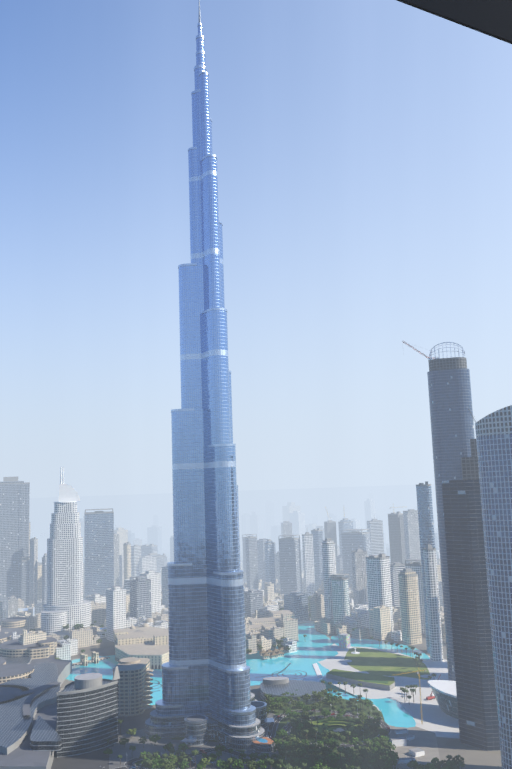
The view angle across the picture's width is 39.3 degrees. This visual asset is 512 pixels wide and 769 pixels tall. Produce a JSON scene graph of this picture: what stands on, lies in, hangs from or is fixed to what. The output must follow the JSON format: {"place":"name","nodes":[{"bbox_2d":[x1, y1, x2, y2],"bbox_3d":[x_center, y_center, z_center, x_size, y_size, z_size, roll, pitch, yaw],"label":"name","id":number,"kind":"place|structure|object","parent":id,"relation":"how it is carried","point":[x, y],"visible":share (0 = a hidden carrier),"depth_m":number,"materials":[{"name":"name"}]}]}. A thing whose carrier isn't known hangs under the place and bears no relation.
{"place":"outdoors","nodes":[
{"label":"outdoors","id":0,"kind":"place"},
{"bbox_2d":[72,651,109,665],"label":"souk bridge","id":1,"kind":"structure","parent":0,"point":[85,661],"depth_m":1048.01,"materials":[{"name":"beige concrete"}]},
{"bbox_2d":[51,707,155,768],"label":"asphalt roads","id":2,"kind":"structure","parent":0,"point":[96,759],"depth_m":679.39,"materials":[{"name":"grey asphalt"}]},
{"bbox_2d":[57,666,119,756],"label":"curved building","id":3,"kind":"structure","parent":2,"relation":"on","point":[87,712],"depth_m":697.54,"materials":[{"name":"concrete"}]},
{"bbox_2d":[113,657,152,715],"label":"apartment building","id":4,"kind":"structure","parent":2,"relation":"on","point":[134,688],"depth_m":805.41,"materials":[{"name":"grey concrete"}]},
{"bbox_2d":[114,533,119,585],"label":"tower","id":5,"kind":"structure","parent":0,"point":[116,563],"depth_m":1690.04,"materials":[{"name":"grey concrete"}]},
{"bbox_2d":[131,545,140,576],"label":"tower","id":6,"kind":"structure","parent":0,"point":[135,552],"depth_m":1783.23,"materials":[{"name":"concrete"}]},
{"bbox_2d":[135,507,143,518],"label":"tower","id":7,"kind":"structure","parent":0,"point":[139,512],"depth_m":6488.61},
{"bbox_2d":[141,544,157,556],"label":"tower","id":8,"kind":"structure","parent":0,"point":[147,549],"depth_m":1914.37,"materials":[{"name":"concrete"}]},
{"bbox_2d":[144,553,163,583],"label":"tower","id":9,"kind":"structure","parent":0,"point":[160,561],"depth_m":1797.72,"materials":[{"name":"concrete"}]},
{"bbox_2d":[114,747,219,768],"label":"road","id":10,"kind":"structure","parent":0,"point":[208,750],"depth_m":677.47,"materials":[{"name":"grey asphalt"}]},
{"bbox_2d":[125,755,196,768],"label":"entrance drop off loop","id":11,"kind":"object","parent":10,"relation":"on","point":[129,763],"visible":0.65,"depth_m":656.08,"materials":[{"name":"concrete"}]},
{"bbox_2d":[170,537,173,561],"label":"tower","id":12,"kind":"structure","parent":0,"point":[171,550],"depth_m":2102.40,"materials":[{"name":"grey concrete"}]},
{"bbox_2d":[109,712,286,768],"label":"entrance plaza paving","id":13,"kind":"structure","parent":0,"point":[126,753],"depth_m":686.25,"materials":[{"name":"stone"}]},
{"bbox_2d":[66,623,337,704],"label":"lake water","id":14,"kind":"structure","parent":0,"point":[314,645],"depth_m":1024.04,"materials":[{"name":"teal liquid"}]},
{"bbox_2d":[153,663,306,691],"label":"fountain nozzle rings","id":15,"kind":"object","parent":14,"relation":"on","point":[272,674],"visible":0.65,"depth_m":948.72,"materials":[{"name":"grey metal"}]},
{"bbox_2d":[259,647,285,658],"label":"lake pavilions","id":16,"kind":"object","parent":14,"relation":"on","point":[274,653],"visible":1,"depth_m":1055.21,"materials":[{"name":"brown"}]},
{"bbox_2d":[145,693,273,749],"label":"tower podium","id":17,"kind":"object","parent":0,"point":[197,729],"visible":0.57,"depth_m":709.57,"materials":[{"name":"grey glass"}]},
{"bbox_2d":[29,504,416,550],"bbox_3d":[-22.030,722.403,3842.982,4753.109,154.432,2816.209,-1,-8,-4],"label":"distant buildings","id":18,"kind":"structure","parent":0,"point":[167,533],"depth_m":3592.94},
{"bbox_2d":[242,534,256,571],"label":"tower","id":19,"kind":"structure","parent":0,"point":[244,555],"depth_m":1906.39,"materials":[{"name":"concrete"}]},
{"bbox_2d":[0,0,511,497],"label":"sky","id":20,"kind":"structure","parent":0,"point":[362,149],"materials":[{"name":"blue"}]},
{"bbox_2d":[253,737,273,752],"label":"burj pool deck","id":21,"kind":"structure","parent":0,"point":[264,745],"depth_m":677.71,"materials":[{"name":"grey concrete"}]},
{"bbox_2d":[257,538,271,588],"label":"tower","id":22,"kind":"structure","parent":0,"point":[261,559],"depth_m":1767.76,"materials":[{"name":"grey concrete"}]},
{"bbox_2d":[28,484,501,768],"bbox_3d":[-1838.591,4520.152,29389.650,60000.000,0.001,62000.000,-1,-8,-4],"label":"ground","id":23,"kind":"structure","parent":0,"point":[475,757],"depth_m":11684.44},
{"bbox_2d":[6,595,17,617],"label":"building","id":24,"kind":"structure","parent":23,"relation":"on","point":[11,606],"depth_m":1414.05,"materials":[{"name":"grey concrete"}]},
{"bbox_2d":[0,477,29,609],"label":"skyscraper","id":25,"kind":"structure","parent":23,"relation":"on","point":[14,519],"depth_m":1537.65,"materials":[{"name":"concrete"}]},
{"bbox_2d":[22,556,29,606],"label":"skyscraper","id":26,"kind":"structure","parent":23,"relation":"on","point":[25,577],"depth_m":1513.00,"materials":[{"name":"concrete"}]},
{"bbox_2d":[29,537,37,613],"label":"tower","id":27,"kind":"structure","parent":23,"relation":"on","point":[33,580],"depth_m":1514.24,"materials":[{"name":"concrete"}]},
{"bbox_2d":[0,617,71,768],"bbox_3d":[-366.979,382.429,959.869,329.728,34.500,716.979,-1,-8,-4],"label":"dubai mall roofs","id":28,"kind":"structure","parent":23,"relation":"on","point":[28,667],"depth_m":835.77,"materials":[{"name":"concrete"}]},
{"bbox_2d":[12,682,61,750],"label":"mall glass canopies","id":29,"kind":"object","parent":28,"relation":"on","point":[44,736],"visible":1,"depth_m":679.95,"materials":[{"name":"grey glass"}]},
{"bbox_2d":[37,562,41,599],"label":"tower","id":30,"kind":"structure","parent":23,"relation":"on","point":[39,591],"depth_m":1559.81,"materials":[{"name":"concrete"}]},
{"bbox_2d":[36,537,48,555],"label":"tower","id":31,"kind":"structure","parent":23,"relation":"on","point":[42,545],"depth_m":2955.38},
{"bbox_2d":[42,553,46,610],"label":"tower","id":32,"kind":"structure","parent":23,"relation":"on","point":[44,579],"depth_m":1505.36,"materials":[{"name":"concrete"}]},
{"bbox_2d":[41,467,90,635],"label":"skyscraper","id":33,"kind":"structure","parent":23,"relation":"on","point":[66,604],"depth_m":1292.89,"materials":[{"name":"white paint"}]},
{"bbox_2d":[49,626,105,639],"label":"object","id":34,"kind":"structure","parent":23,"relation":"on","point":[62,634],"depth_m":1236.42,"materials":[{"name":"blue"}]},
{"bbox_2d":[79,516,83,552],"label":"tower","id":35,"kind":"structure","parent":23,"relation":"on","point":[81,520],"depth_m":2430.89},
{"bbox_2d":[86,593,105,603],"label":"building","id":36,"kind":"structure","parent":23,"relation":"on","point":[96,598],"depth_m":1391.26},
{"bbox_2d":[84,508,113,599],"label":"skyscraper","id":37,"kind":"structure","parent":23,"relation":"on","point":[99,548],"depth_m":1560.21,"materials":[{"name":"concrete"}]},
{"bbox_2d":[106,586,125,641],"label":"high-rise building","id":38,"kind":"structure","parent":23,"relation":"on","point":[115,607],"depth_m":1212.94,"materials":[{"name":"grey concrete"}]},
{"bbox_2d":[115,511,120,524],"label":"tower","id":39,"kind":"structure","parent":23,"relation":"on","point":[118,518],"depth_m":5115.59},
{"bbox_2d":[119,555,121,587],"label":"tower","id":40,"kind":"structure","parent":23,"relation":"on","point":[120,565],"depth_m":1793.92,"materials":[{"name":"concrete"}]},
{"bbox_2d":[114,528,127,571],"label":"tower","id":41,"kind":"structure","parent":23,"relation":"on","point":[123,535],"depth_m":2050.03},
{"bbox_2d":[123,542,130,579],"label":"tower","id":42,"kind":"structure","parent":23,"relation":"on","point":[127,558],"depth_m":1650.88,"materials":[{"name":"concrete"}]},
{"bbox_2d":[126,590,129,612],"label":"tower","id":43,"kind":"structure","parent":23,"relation":"on","point":[127,602],"depth_m":1470.44,"materials":[{"name":"concrete"}]},
{"bbox_2d":[124,576,134,592],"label":"building","id":44,"kind":"structure","parent":23,"relation":"on","point":[126,584],"depth_m":1541.24,"materials":[{"name":"grey concrete"}]},
{"bbox_2d":[130,576,151,625],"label":"high-rise building","id":45,"kind":"structure","parent":23,"relation":"on","point":[140,597],"depth_m":1298.98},
{"bbox_2d":[113,618,168,668],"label":"building","id":46,"kind":"structure","parent":23,"relation":"on","point":[145,640],"depth_m":1074.90,"materials":[{"name":"beige concrete"}]},
{"bbox_2d":[140,523,152,539],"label":"tower","id":47,"kind":"structure","parent":23,"relation":"on","point":[143,531],"depth_m":3203.74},
{"bbox_2d":[139,556,156,575],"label":"building","id":48,"kind":"structure","parent":23,"relation":"on","point":[146,563],"depth_m":1679.38,"materials":[{"name":"grey concrete"}]},
{"bbox_2d":[139,570,160,612],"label":"high-rise building","id":49,"kind":"structure","parent":23,"relation":"on","point":[154,576],"depth_m":1348.81,"materials":[{"name":"white concrete"}]},
{"bbox_2d":[162,566,167,607],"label":"high-rise building","id":50,"kind":"structure","parent":23,"relation":"on","point":[164,586],"depth_m":1470.55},
{"bbox_2d":[0,548,445,659],"bbox_3d":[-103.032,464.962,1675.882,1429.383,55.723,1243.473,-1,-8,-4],"label":"buildings","id":51,"kind":"structure","parent":23,"relation":"on","point":[286,627],"depth_m":1222.30,"materials":[{"name":"grey concrete"}]},
{"bbox_2d":[31,496,436,562],"bbox_3d":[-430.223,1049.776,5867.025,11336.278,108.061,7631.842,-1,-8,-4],"label":"blocks","id":52,"kind":"structure","parent":23,"relation":"on","point":[405,502],"depth_m":6573.18,"materials":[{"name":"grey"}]},
{"bbox_2d":[46,510,434,532],"bbox_3d":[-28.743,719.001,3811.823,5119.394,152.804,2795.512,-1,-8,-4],"label":"buildings","id":53,"kind":"structure","parent":23,"relation":"on","point":[136,521],"depth_m":4453.90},
{"bbox_2d":[241,513,249,536],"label":"skyscraper","id":54,"kind":"structure","parent":23,"relation":"on","point":[245,524],"depth_m":2863.02,"materials":[{"name":"grey"}]},
{"bbox_2d":[245,536,258,589],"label":"tower","id":55,"kind":"structure","parent":23,"relation":"on","point":[251,562],"depth_m":1670.77,"materials":[{"name":"concrete"}]},
{"bbox_2d":[142,506,364,554],"bbox_3d":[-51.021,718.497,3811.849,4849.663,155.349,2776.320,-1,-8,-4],"label":"buildings","id":56,"kind":"structure","parent":23,"relation":"on","point":[154,533],"depth_m":2663.43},
{"bbox_2d":[244,589,262,617],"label":"building","id":57,"kind":"structure","parent":23,"relation":"on","point":[253,600],"depth_m":1367.96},
{"bbox_2d":[249,511,258,539],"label":"skyscraper","id":58,"kind":"structure","parent":23,"relation":"on","point":[254,524],"depth_m":2733.87,"materials":[{"name":"grey"}]},
{"bbox_2d":[258,515,265,538],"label":"distant building","id":59,"kind":"structure","parent":23,"relation":"on","point":[262,522],"depth_m":3163.31,"materials":[{"name":"grey"}]},
{"bbox_2d":[265,501,274,538],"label":"distant building","id":60,"kind":"structure","parent":23,"relation":"on","point":[269,511],"depth_m":3022.38,"materials":[{"name":"grey"}]},
{"bbox_2d":[248,610,294,630],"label":"building","id":61,"kind":"structure","parent":23,"relation":"on","point":[259,624],"depth_m":1227.37,"materials":[{"name":"beige concrete"}]},
{"bbox_2d":[274,551,279,583],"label":"high-rise building","id":62,"kind":"structure","parent":23,"relation":"on","point":[277,568],"depth_m":1740.40,"materials":[{"name":"grey concrete"}]},
{"bbox_2d":[281,521,292,537],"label":"tower","id":63,"kind":"structure","parent":23,"relation":"on","point":[286,527],"depth_m":1855.30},
{"bbox_2d":[282,502,299,521],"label":"distant building","id":64,"kind":"structure","parent":23,"relation":"on","point":[290,507],"depth_m":2571.56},
{"bbox_2d":[284,591,308,623],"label":"building","id":65,"kind":"structure","parent":23,"relation":"on","point":[296,603],"depth_m":1309.07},
{"bbox_2d":[289,511,304,548],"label":"tower","id":66,"kind":"structure","parent":23,"relation":"on","point":[297,519],"depth_m":2426.14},
{"bbox_2d":[302,532,314,595],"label":"tower","id":67,"kind":"structure","parent":23,"relation":"on","point":[308,563],"depth_m":1597.78,"materials":[{"name":"concrete"}]},
{"bbox_2d":[311,528,322,590],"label":"tower","id":68,"kind":"structure","parent":23,"relation":"on","point":[317,533],"depth_m":1634.74,"materials":[{"name":"concrete"}]},
{"bbox_2d":[336,555,342,576],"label":"high-rise building","id":69,"kind":"structure","parent":23,"relation":"on","point":[339,562],"depth_m":1747.14,"materials":[{"name":"grey concrete"}]},
{"bbox_2d":[338,518,352,554],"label":"tower","id":70,"kind":"structure","parent":23,"relation":"on","point":[344,523],"depth_m":1815.39,"materials":[{"name":"concrete"}]},
{"bbox_2d":[343,507,352,519],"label":"distant building","id":71,"kind":"structure","parent":23,"relation":"on","point":[347,513],"depth_m":3249.97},
{"bbox_2d":[364,499,375,531],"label":"distant building","id":72,"kind":"structure","parent":23,"relation":"on","point":[369,509],"depth_m":2514.44,"materials":[{"name":"white concrete"}]},
{"bbox_2d":[374,492,381,503],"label":"tower","id":73,"kind":"structure","parent":23,"relation":"on","point":[378,497],"depth_m":6191.18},
{"bbox_2d":[376,509,388,541],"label":"distant building","id":74,"kind":"structure","parent":23,"relation":"on","point":[383,513],"depth_m":3051.95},
{"bbox_2d":[388,511,405,563],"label":"tower","id":75,"kind":"structure","parent":23,"relation":"on","point":[396,536],"depth_m":1599.29,"materials":[{"name":"concrete"}]},
{"bbox_2d":[392,667,425,723],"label":"crane tower","id":76,"kind":"structure","parent":23,"relation":"on","point":[417,672],"depth_m":743.06,"materials":[{"name":"yellow metal"}]},
{"bbox_2d":[416,481,434,653],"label":"skyscraper","id":77,"kind":"structure","parent":23,"relation":"on","point":[425,509],"depth_m":1063.64,"materials":[{"name":"concrete"}]},
{"bbox_2d":[438,581,442,605],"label":"high-rise building","id":78,"kind":"structure","parent":23,"relation":"on","point":[440,593],"depth_m":1322.38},
{"bbox_2d":[428,680,457,718],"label":"curved building","id":79,"kind":"structure","parent":23,"relation":"on","point":[444,693],"depth_m":766.82,"materials":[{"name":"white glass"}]},
{"bbox_2d":[427,342,474,680],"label":"tower under construction","id":80,"kind":"structure","parent":23,"relation":"on","point":[450,404],"depth_m":900.54,"materials":[{"name":"grey glass"}]},
{"bbox_2d":[442,439,499,750],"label":"skyscraper","id":81,"kind":"structure","parent":23,"relation":"on","point":[473,655],"depth_m":684.57,"materials":[{"name":"glass"}]},
{"bbox_2d":[475,405,511,768],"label":"skyscraper","id":82,"kind":"structure","parent":23,"relation":"on","point":[493,430],"depth_m":609.04,"materials":[{"name":"glass"}]},
{"bbox_2d":[264,539,275,592],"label":"tower","id":83,"kind":"structure","parent":0,"point":[269,561],"depth_m":1598.23,"materials":[{"name":"concrete"}]},
{"bbox_2d":[171,697,389,768],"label":"park lawn","id":84,"kind":"structure","parent":0,"point":[284,721],"depth_m":721.11,"materials":[{"name":"plant"}]},
{"bbox_2d":[155,0,255,725],"bbox_3d":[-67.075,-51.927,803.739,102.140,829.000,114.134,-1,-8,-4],"label":"skyscraper","id":85,"kind":"structure","parent":84,"relation":"on","point":[205,669],"depth_m":762.24,"materials":[{"name":"blue glass"}]},
{"bbox_2d":[232,759,245,767],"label":"tree","id":86,"kind":"object","parent":84,"relation":"on","point":[235,764],"visible":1,"depth_m":625.23,"materials":[{"name":"green plant"}]},
{"bbox_2d":[260,677,325,704],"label":"burj annex offices","id":87,"kind":"structure","parent":84,"relation":"on","point":[274,686],"depth_m":849.88,"materials":[{"name":"concrete"}]},
{"bbox_2d":[297,719,374,741],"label":"garden lawn","id":88,"kind":"structure","parent":84,"relation":"on","point":[321,726],"depth_m":731.05,"materials":[{"name":"green plant"}]},
{"bbox_2d":[304,719,362,739],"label":"garden hedges","id":89,"kind":"object","parent":88,"relation":"on","point":[324,728],"visible":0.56,"depth_m":739.11,"materials":[{"name":"green plant"}]},
{"bbox_2d":[278,535,301,594],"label":"tower","id":90,"kind":"structure","parent":0,"point":[290,564],"depth_m":1588.48,"materials":[{"name":"concrete"}]},
{"bbox_2d":[221,710,383,756],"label":"path","id":91,"kind":"structure","parent":0,"point":[272,727],"depth_m":743.65,"materials":[{"name":"concrete"}]},
{"bbox_2d":[305,523,319,533],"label":"tower","id":92,"kind":"structure","parent":0,"point":[309,527],"depth_m":2630.07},
{"bbox_2d":[322,538,336,619],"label":"tower","id":93,"kind":"structure","parent":0,"point":[328,557],"depth_m":1284.44,"materials":[{"name":"concrete"}]},
{"bbox_2d":[324,520,336,555],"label":"tower","id":94,"kind":"structure","parent":0,"point":[330,528],"depth_m":1821.68,"materials":[{"name":"concrete"}]},
{"bbox_2d":[282,714,390,747],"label":"circular path","id":95,"kind":"structure","parent":0,"point":[383,725],"depth_m":737.81,"materials":[{"name":"beige stone"}]},
{"bbox_2d":[331,573,349,625],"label":"tower","id":96,"kind":"structure","parent":0,"point":[340,597],"depth_m":1267.67,"materials":[{"name":"concrete"}]},
{"bbox_2d":[341,529,370,585],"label":"tower","id":97,"kind":"structure","parent":0,"point":[352,538],"depth_m":1643.58,"materials":[{"name":"concrete"}]},
{"bbox_2d":[351,541,367,606],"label":"tower","id":98,"kind":"structure","parent":0,"point":[359,576],"depth_m":1367.44,"materials":[{"name":"concrete"}]},
{"bbox_2d":[309,662,415,727],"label":"moat water","id":99,"kind":"structure","parent":0,"point":[395,713],"depth_m":797.67,"materials":[{"name":"teal liquid"}]},
{"bbox_2d":[367,517,383,554],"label":"tower","id":100,"kind":"structure","parent":0,"point":[374,526],"depth_m":1740.85,"materials":[{"name":"concrete"}]},
{"bbox_2d":[365,553,393,630],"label":"tower","id":101,"kind":"structure","parent":0,"point":[379,591],"depth_m":1189.56,"materials":[{"name":"concrete"}]},
{"bbox_2d":[331,636,429,660],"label":"water channel","id":102,"kind":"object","parent":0,"point":[373,644],"depth_m":1098.22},
{"bbox_2d":[344,647,429,679],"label":"lawn","id":103,"kind":"structure","parent":0,"point":[375,662],"depth_m":990.02,"materials":[{"name":"green plant"}]},
{"bbox_2d":[318,644,459,738],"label":"island paving","id":104,"kind":"structure","parent":0,"point":[437,721],"depth_m":847.46,"materials":[{"name":"white concrete"}]},
{"bbox_2d":[302,663,322,681],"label":"fountain pier","id":105,"kind":"structure","parent":104,"relation":"on","point":[317,671],"depth_m":932.01,"materials":[{"name":"white paint"}]},
{"bbox_2d":[338,633,350,647],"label":"art cube","id":106,"kind":"object","parent":104,"relation":"on","point":[344,640],"visible":1,"depth_m":1094.98,"materials":[{"name":"white"}]},
{"bbox_2d":[326,669,394,690],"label":"lawn terrace","id":107,"kind":"structure","parent":104,"relation":"on","point":[351,677],"depth_m":898.83,"materials":[{"name":"plant"}]},
{"bbox_2d":[340,659,432,681],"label":"paved discs","id":108,"kind":"object","parent":104,"relation":"on","point":[408,679],"visible":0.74,"depth_m":917.41,"materials":[{"name":"white concrete"}]},
{"bbox_2d":[423,535,443,661],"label":"tower","id":109,"kind":"structure","parent":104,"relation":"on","point":[433,606],"depth_m":1002.14,"materials":[{"name":"concrete"}]},
{"bbox_2d":[390,562,404,617],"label":"tower","id":110,"kind":"structure","parent":0,"point":[396,568],"depth_m":1322.15,"materials":[{"name":"concrete"}]},
{"bbox_2d":[398,568,421,644],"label":"tower","id":111,"kind":"structure","parent":0,"point":[409,606],"depth_m":1109.86,"materials":[{"name":"concrete"}]},
{"bbox_2d":[403,509,420,563],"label":"tower","id":112,"kind":"structure","parent":0,"point":[411,534],"depth_m":1534.71,"materials":[{"name":"concrete"}]},
{"bbox_2d":[389,725,439,768],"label":"site dirt","id":113,"kind":"structure","parent":0,"point":[425,740],"depth_m":678.36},
{"bbox_2d":[390,728,424,763],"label":"site cabins and stacks","id":114,"kind":"object","parent":113,"relation":"on","point":[414,752],"visible":0.92,"depth_m":677.77,"materials":[{"name":"white paint"}]},
{"bbox_2d":[405,559,425,633],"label":"tower","id":115,"kind":"structure","parent":0,"point":[415,566],"depth_m":1189.10,"materials":[{"name":"concrete"}]},
{"bbox_2d":[397,0,511,43],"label":"window frame","id":116,"kind":"object","parent":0,"point":[492,18],"depth_m":1.59,"materials":[{"name":"black"}]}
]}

